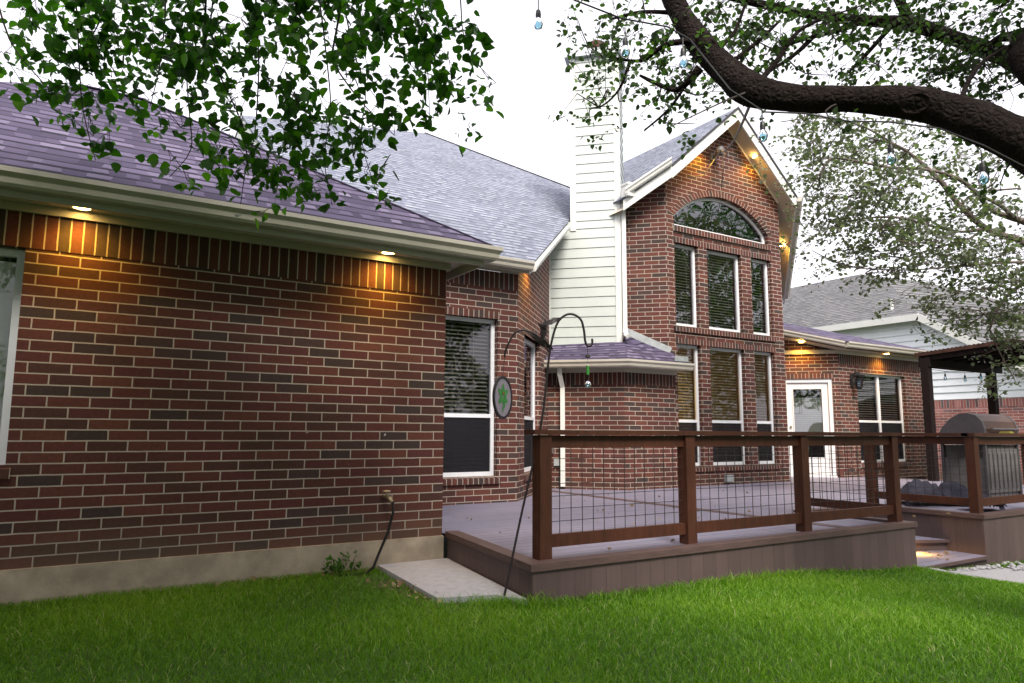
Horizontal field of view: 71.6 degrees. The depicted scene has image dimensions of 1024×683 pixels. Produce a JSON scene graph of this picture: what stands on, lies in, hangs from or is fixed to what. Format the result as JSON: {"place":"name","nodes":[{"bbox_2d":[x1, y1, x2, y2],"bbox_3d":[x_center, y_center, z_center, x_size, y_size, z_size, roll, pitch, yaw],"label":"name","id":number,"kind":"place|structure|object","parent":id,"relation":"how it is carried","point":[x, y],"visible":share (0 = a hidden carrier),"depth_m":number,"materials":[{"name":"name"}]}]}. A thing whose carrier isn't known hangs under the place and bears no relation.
{"place":"outdoors","nodes":[
{"label":"outdoors","id":0,"kind":"place"},
{"bbox_2d":[0,537,1023,682],"bbox_3d":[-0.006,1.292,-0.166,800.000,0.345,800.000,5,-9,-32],"label":"ground","id":1,"kind":"structure","parent":0,"point":[445,556],"depth_m":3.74,"materials":[{"name":"green plant"}]},
{"bbox_2d":[0,0,503,229],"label":"tree","id":2,"kind":"object","parent":1,"relation":"on","point":[349,44],"visible":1,"depth_m":3.97,"materials":[{"name":"green plant"}]},
{"bbox_2d":[321,550,361,573],"bbox_3d":[-1.361,1.764,5.683,0.303,0.179,0.299,2,-7,-10],"label":"weed","id":3,"kind":"object","parent":1,"relation":"on","point":[339,566],"visible":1,"depth_m":5.65,"materials":[{"name":"green plant"}]},
{"bbox_2d":[378,558,526,604],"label":"concrete slab","id":4,"kind":"structure","parent":1,"relation":"on","point":[438,577],"depth_m":5.35,"materials":[{"name":"grey concrete"}]},
{"bbox_2d":[0,40,929,605],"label":"house","id":5,"kind":"structure","parent":1,"relation":"on","point":[200,386],"depth_m":6.14,"materials":[{"name":"brick"}]},
{"bbox_2d":[0,248,24,464],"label":"window","id":6,"kind":"structure","parent":5,"relation":"in","point":[12,261],"depth_m":4.93,"materials":[{"name":"white plastic"}]},
{"bbox_2d":[329,501,393,576],"bbox_3d":[-1.201,1.603,5.774,0.546,0.563,0.116,5,-9,-32],"label":"garden hose","id":7,"kind":"object","parent":5,"relation":"hanging from","point":[383,543],"visible":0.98,"depth_m":5.85,"materials":[{"name":"rubber"}]},
{"bbox_2d":[443,315,494,476],"bbox_3d":[-1.024,0.743,9.542,1.300,2.110,0.956,5,-9,-32],"label":"window","id":8,"kind":"structure","parent":5,"relation":"in","point":[468,445],"depth_m":9.37,"materials":[{"name":"glass"}]},
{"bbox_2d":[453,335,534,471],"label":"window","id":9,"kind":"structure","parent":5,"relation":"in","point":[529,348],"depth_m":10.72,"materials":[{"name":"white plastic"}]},
{"bbox_2d":[674,244,696,326],"bbox_3d":[3.065,-0.995,12.842,0.590,1.500,0.128,5,-9,-32],"label":"window","id":10,"kind":"structure","parent":5,"relation":"in","point":[691,249],"depth_m":12.91,"materials":[{"name":"white plastic"}]},
{"bbox_2d":[677,344,700,465],"bbox_3d":[3.055,1.122,12.570,0.590,2.130,0.128,5,-9,-32],"label":"window","id":11,"kind":"structure","parent":5,"relation":"in","point":[684,424],"depth_m":12.65,"materials":[{"name":"white plastic"}]},
{"bbox_2d":[674,198,764,268],"bbox_3d":[3.765,-2.211,13.908,2.860,1.090,0.915,5,-9,-32],"label":"arched window","id":12,"kind":"structure","parent":5,"relation":"in","point":[711,206],"depth_m":14.36,"materials":[{"name":"glass"}]},
{"bbox_2d":[692,107,749,188],"bbox_3d":[2.634,-2.558,9.011,0.573,3.120,8.789,-2,-8,14],"label":"power cable","id":13,"kind":"object","parent":5,"relation":"attached to","point":[741,124],"visible":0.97,"depth_m":7.91,"materials":[{"name":"black rubber"}]},
{"bbox_2d":[707,250,739,331],"bbox_3d":[3.906,-0.924,13.360,0.930,1.500,0.128,5,-9,-32],"label":"window","id":14,"kind":"structure","parent":5,"relation":"in","point":[735,258],"depth_m":13.48,"materials":[{"name":"glass"}]},
{"bbox_2d":[710,347,744,464],"bbox_3d":[3.895,1.193,13.088,0.930,2.130,0.128,5,-9,-32],"label":"window","id":15,"kind":"structure","parent":5,"relation":"in","point":[717,425],"depth_m":13.13,"materials":[{"name":"glass"}]},
{"bbox_2d":[751,259,769,335],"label":"window","id":16,"kind":"structure","parent":5,"relation":"in","point":[764,263],"depth_m":13.97,"materials":[{"name":"white plastic"}]},
{"bbox_2d":[754,351,774,463],"bbox_3d":[4.766,1.267,13.625,0.580,2.130,0.128,5,-9,-32],"label":"window","id":17,"kind":"structure","parent":5,"relation":"in","point":[762,425],"depth_m":13.68,"materials":[{"name":"white plastic"}]},
{"bbox_2d":[786,379,837,477],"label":"door","id":18,"kind":"structure","parent":5,"relation":"in","point":[809,401],"depth_m":15.34,"materials":[{"name":"paint"}]},
{"bbox_2d":[857,374,905,462],"bbox_3d":[8.047,1.777,16.408,1.920,2.000,0.956,5,-9,-32],"label":"window","id":19,"kind":"structure","parent":5,"relation":"in","point":[880,408],"depth_m":16.42,"materials":[{"name":"glass"}]},
{"bbox_2d":[503,313,592,595],"bbox_3d":[0.254,0.849,5.108,0.669,2.142,0.152,2,-8,-13],"label":"shepherd hook","id":20,"kind":"object","parent":1,"relation":"on","point":[541,341],"visible":0.97,"depth_m":5.21,"materials":[{"name":"metal"}]},
{"bbox_2d":[492,357,512,418],"bbox_3d":[-0.064,0.336,5.172,0.022,0.457,0.310,-3,-8,25],"label":"hanging plaque","id":21,"kind":"object","parent":20,"relation":"hanging from","point":[502,397],"visible":1,"depth_m":5.15,"materials":[{"name":"metal"}]},
{"bbox_2d":[585,347,590,387],"bbox_3d":[0.554,0.187,5.197,0.048,0.310,0.048,5,-9,-32],"label":"hanging feeder","id":22,"kind":"object","parent":20,"relation":"hanging from","point":[587,356],"visible":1,"depth_m":5.19,"materials":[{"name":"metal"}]},
{"bbox_2d":[442,430,1023,605],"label":"deck","id":23,"kind":"structure","parent":1,"relation":"on","point":[565,540],"depth_m":6.53,"materials":[{"name":"brown wood"}]},
{"bbox_2d":[213,490,952,604],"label":"leaf litter","id":24,"kind":"object","parent":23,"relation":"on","point":[399,583],"visible":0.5,"depth_m":5.37,"materials":[{"name":"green plant"}]},
{"bbox_2d":[901,478,968,506],"bbox_3d":[5.569,1.973,9.361,1.262,0.317,0.867,1,-7,-7],"label":"grill cover","id":25,"kind":"object","parent":23,"relation":"on","point":[918,488],"visible":0.71,"depth_m":9.14,"materials":[{"name":"fabric"}]},
{"bbox_2d":[939,413,1022,496],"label":"grill","id":26,"kind":"object","parent":23,"relation":"on","point":[975,423],"visible":0.51,"depth_m":9.77,"materials":[{"name":"silver metal"}]},
{"bbox_2d":[987,449,1020,492],"bbox_3d":[6.731,1.769,9.730,0.870,0.580,0.037,5,-9,-32],"label":"cabinet door","id":27,"kind":"structure","parent":26,"relation":"in","point":[1001,452],"depth_m":9.72,"materials":[{"name":"grey metal"}]},
{"bbox_2d":[962,494,1006,509],"bbox_3d":[5.702,1.921,8.576,0.670,0.181,0.402,2,-8,-14],"label":"caster wheel","id":28,"kind":"object","parent":23,"relation":"on","point":[1001,507],"visible":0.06,"depth_m":8.41,"materials":[{"name":"rubber"}]},
{"bbox_2d":[548,0,1023,207],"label":"oak tree","id":29,"kind":"object","parent":1,"relation":"on","point":[989,123],"visible":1,"depth_m":4.92,"materials":[{"name":"green plant"}]},
{"bbox_2d":[533,0,1023,184],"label":"string lights","id":30,"kind":"object","parent":29,"relation":"hanging from","point":[890,151],"visible":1,"depth_m":4.38,"materials":[{"name":"black plastic"}]},
{"bbox_2d":[746,77,1023,403],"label":"oak tree","id":31,"kind":"object","parent":1,"relation":"on","point":[965,258],"visible":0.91,"depth_m":9.62,"materials":[{"name":"green plant"}]},
{"bbox_2d":[914,338,1023,480],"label":"pergola","id":32,"kind":"object","parent":1,"relation":"on","point":[952,358],"visible":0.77,"depth_m":14.16,"materials":[{"name":"brown wood"}]},
{"bbox_2d":[908,365,993,381],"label":"string lights","id":33,"kind":"object","parent":32,"relation":"hanging from","point":[961,372],"visible":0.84,"depth_m":14.21,"materials":[{"name":"black plastic"}]},
{"bbox_2d":[930,561,1023,572],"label":"pebbles","id":34,"kind":"object","parent":1,"relation":"on","point":[1020,566],"visible":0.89,"depth_m":7.55,"materials":[{"name":"stone"}]},
{"bbox_2d":[950,568,1023,583],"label":"stepping stone","id":35,"kind":"object","parent":1,"relation":"on","point":[1009,574],"visible":0.14,"depth_m":7.23,"materials":[{"name":"grey stone"}]},
{"bbox_2d":[0,0,1023,313],"label":"sky","id":36,"kind":"structure","parent":0,"point":[527,68],"materials":[{"name":"white"}]},
{"bbox_2d":[782,274,1023,484],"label":"neighbor house","id":37,"kind":"structure","parent":0,"point":[829,305],"depth_m":22.04,"materials":[{"name":"grey"}]}
]}

